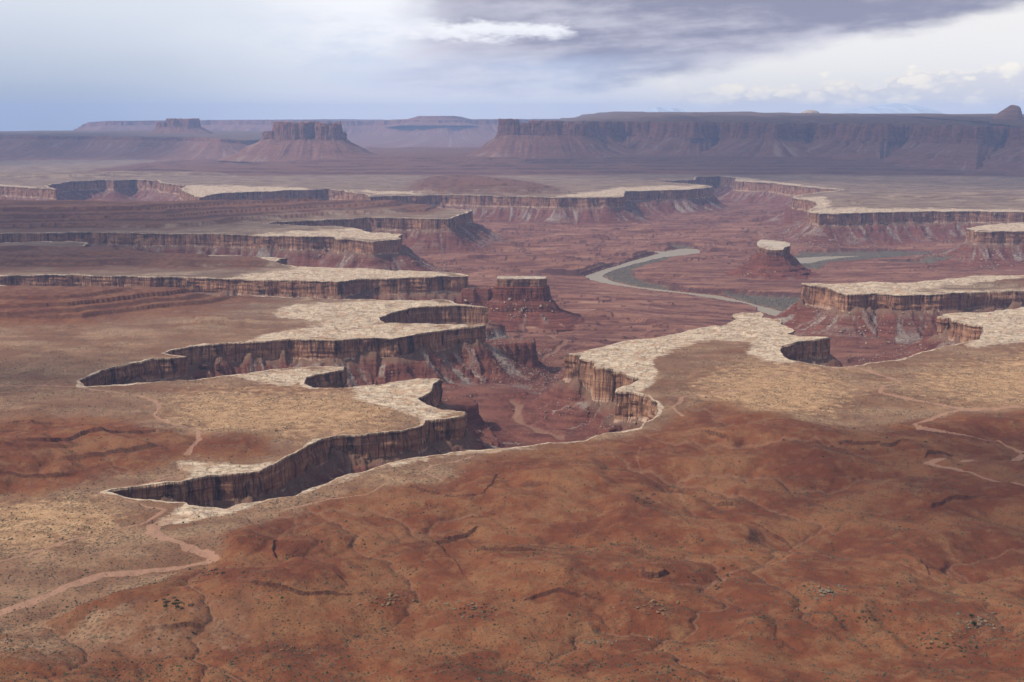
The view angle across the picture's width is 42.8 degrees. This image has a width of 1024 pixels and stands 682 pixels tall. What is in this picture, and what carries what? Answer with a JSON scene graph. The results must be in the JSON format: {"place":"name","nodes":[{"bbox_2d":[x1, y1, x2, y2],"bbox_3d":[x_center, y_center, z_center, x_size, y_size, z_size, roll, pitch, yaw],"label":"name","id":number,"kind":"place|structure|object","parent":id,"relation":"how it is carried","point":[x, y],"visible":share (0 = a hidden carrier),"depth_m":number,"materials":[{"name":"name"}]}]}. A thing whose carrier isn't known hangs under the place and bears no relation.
{"place":"outdoors","nodes":[
{"label":"outdoors","id":0,"kind":"place"},
{"bbox_2d":[74,119,558,147],"bbox_3d":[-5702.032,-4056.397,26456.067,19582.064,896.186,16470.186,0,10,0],"label":"mesa","id":1,"kind":"structure","parent":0,"point":[363,133],"depth_m":23333.19,"materials":[{"name":"stone"}]},
{"bbox_2d":[388,116,479,126],"bbox_3d":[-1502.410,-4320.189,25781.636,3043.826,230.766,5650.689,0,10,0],"label":"mesa","id":2,"kind":"structure","parent":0,"point":[437,118],"depth_m":23517.35,"materials":[{"name":"stone"}]},
{"bbox_2d":[0,147,1023,681],"bbox_3d":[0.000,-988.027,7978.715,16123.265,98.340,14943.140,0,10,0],"label":"plateau ground","id":3,"kind":"structure","parent":0,"point":[40,325],"depth_m":1451.55,"materials":[{"name":"brown soil"}]},
{"bbox_2d":[0,130,263,160],"bbox_3d":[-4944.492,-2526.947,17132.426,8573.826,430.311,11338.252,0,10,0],"label":"mesa","id":4,"kind":"structure","parent":3,"relation":"on","point":[91,145],"depth_m":13790.62,"materials":[{"name":"brown stone"}]},
{"bbox_2d":[148,118,211,133],"bbox_3d":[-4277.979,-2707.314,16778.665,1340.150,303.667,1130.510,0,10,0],"label":"butte","id":5,"kind":"object","parent":4,"relation":"on","point":[180,126],"visible":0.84,"depth_m":16620.21,"materials":[{"name":"brown stone"}]},
{"bbox_2d":[217,121,376,161],"bbox_3d":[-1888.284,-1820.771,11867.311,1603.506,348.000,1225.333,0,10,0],"label":"butte","id":6,"kind":"object","parent":3,"relation":"on","point":[293,141],"visible":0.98,"depth_m":11663.45,"materials":[{"name":"brown stone"}]},
{"bbox_2d":[0,345,1023,681],"bbox_3d":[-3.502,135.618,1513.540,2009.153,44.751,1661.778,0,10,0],"label":"desert scrub","id":7,"kind":"object","parent":3,"relation":"on","point":[528,555],"visible":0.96,"depth_m":1138.55,"materials":[{"name":"green plant"}]},
{"bbox_2d":[465,119,621,158],"bbox_3d":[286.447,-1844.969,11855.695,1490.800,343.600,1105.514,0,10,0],"label":"butte","id":8,"kind":"object","parent":3,"relation":"on","point":[541,139],"visible":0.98,"depth_m":11645.67,"materials":[{"name":"brown stone"}]},
{"bbox_2d":[538,111,1023,175],"bbox_3d":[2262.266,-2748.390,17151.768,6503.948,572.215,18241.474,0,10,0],"label":"mesa","id":9,"kind":"structure","parent":3,"relation":"on","point":[976,142],"depth_m":11801.84,"materials":[{"name":"brown stone"}]},
{"bbox_2d":[801,110,818,112],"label":"sandstone dome","id":10,"kind":"structure","parent":9,"relation":"on","point":[810,111],"depth_m":16680.28,"materials":[{"name":"beige stone"}]},
{"bbox_2d":[991,105,1022,119],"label":"sandstone outcrop","id":11,"kind":"object","parent":9,"relation":"on","point":[1012,112],"visible":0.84,"depth_m":11379.08,"materials":[{"name":"stone"}]},
{"bbox_2d":[0,184,1023,508],"bbox_3d":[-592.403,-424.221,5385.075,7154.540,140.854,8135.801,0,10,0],"label":"canyon ground","id":12,"kind":"structure","parent":0,"point":[568,250],"depth_m":4188.53,"materials":[{"name":"brown soil"}]},
{"bbox_2d":[198,363,208,368],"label":"fallen block","id":13,"kind":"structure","parent":12,"relation":"on","point":[202,366],"depth_m":2341.63,"materials":[{"name":"brown stone"}]},
{"bbox_2d":[214,362,220,370],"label":"fallen block","id":14,"kind":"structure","parent":12,"relation":"on","point":[217,366],"depth_m":2342.84,"materials":[{"name":"brown stone"}]},
{"bbox_2d":[485,276,584,330],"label":"butte","id":15,"kind":"object","parent":12,"relation":"on","point":[534,292],"visible":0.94,"depth_m":3310.49,"materials":[{"name":"stone"}]},
{"bbox_2d":[112,212,1023,507],"bbox_3d":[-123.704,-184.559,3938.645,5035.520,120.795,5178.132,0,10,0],"label":"rubble","id":16,"kind":"object","parent":12,"relation":"on","point":[568,352],"visible":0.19,"depth_m":2910.09,"materials":[{"name":"stone"}]},
{"bbox_2d":[724,239,820,279],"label":"butte","id":17,"kind":"object","parent":12,"relation":"on","point":[770,257],"visible":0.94,"depth_m":4415.68,"materials":[{"name":"stone"}]},
{"bbox_2d":[604,245,954,310],"bbox_3d":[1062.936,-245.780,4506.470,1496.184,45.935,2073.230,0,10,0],"label":"riverside thicket","id":18,"kind":"object","parent":12,"relation":"on","point":[795,300],"visible":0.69,"depth_m":4693.70,"materials":[{"name":"green plant"}]},
{"bbox_2d":[0,176,1023,506],"bbox_3d":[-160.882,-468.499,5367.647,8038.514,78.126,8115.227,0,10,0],"label":"canyon rim cliff","id":19,"kind":"structure","parent":0,"point":[602,384],"depth_m":3285.63,"materials":[{"name":"brown stone"}]},
{"bbox_2d":[640,107,684,111],"bbox_3d":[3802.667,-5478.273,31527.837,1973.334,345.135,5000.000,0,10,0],"label":"mountains","id":20,"kind":"structure","parent":0,"point":[659,109],"depth_m":30650.92,"materials":[{"name":"stone"}]},
{"bbox_2d":[585,248,781,315],"bbox_3d":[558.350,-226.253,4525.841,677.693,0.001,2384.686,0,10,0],"label":"river","id":21,"kind":"structure","parent":0,"point":[596,276],"depth_m":4474.48,"materials":[{"name":"grey liquid"}]},
{"bbox_2d":[796,256,853,262],"bbox_3d":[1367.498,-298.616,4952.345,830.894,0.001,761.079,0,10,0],"label":"river","id":22,"kind":"structure","parent":0,"point":[808,259],"depth_m":5085.63,"materials":[{"name":"grey liquid"}]},
{"bbox_2d":[839,103,943,113],"bbox_3d":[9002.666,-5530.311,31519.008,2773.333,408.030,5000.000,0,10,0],"label":"mountains","id":23,"kind":"structure","parent":0,"point":[895,108],"depth_m":30401.12,"materials":[{"name":"stone"}]},
{"bbox_2d":[800,275,1023,312],"bbox_3d":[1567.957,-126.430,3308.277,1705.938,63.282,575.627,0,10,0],"label":"mesa rim cliff","id":24,"kind":"structure","parent":0,"point":[826,298],"depth_m":3059.36,"materials":[{"name":"brown stone"}]},
{"bbox_2d":[965,228,1023,245],"bbox_3d":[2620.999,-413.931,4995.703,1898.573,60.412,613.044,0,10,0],"label":"mesa rim cliff","id":25,"kind":"structure","parent":0,"point":[998,237],"depth_m":4734.17,"materials":[{"name":"brown stone"}]}
]}

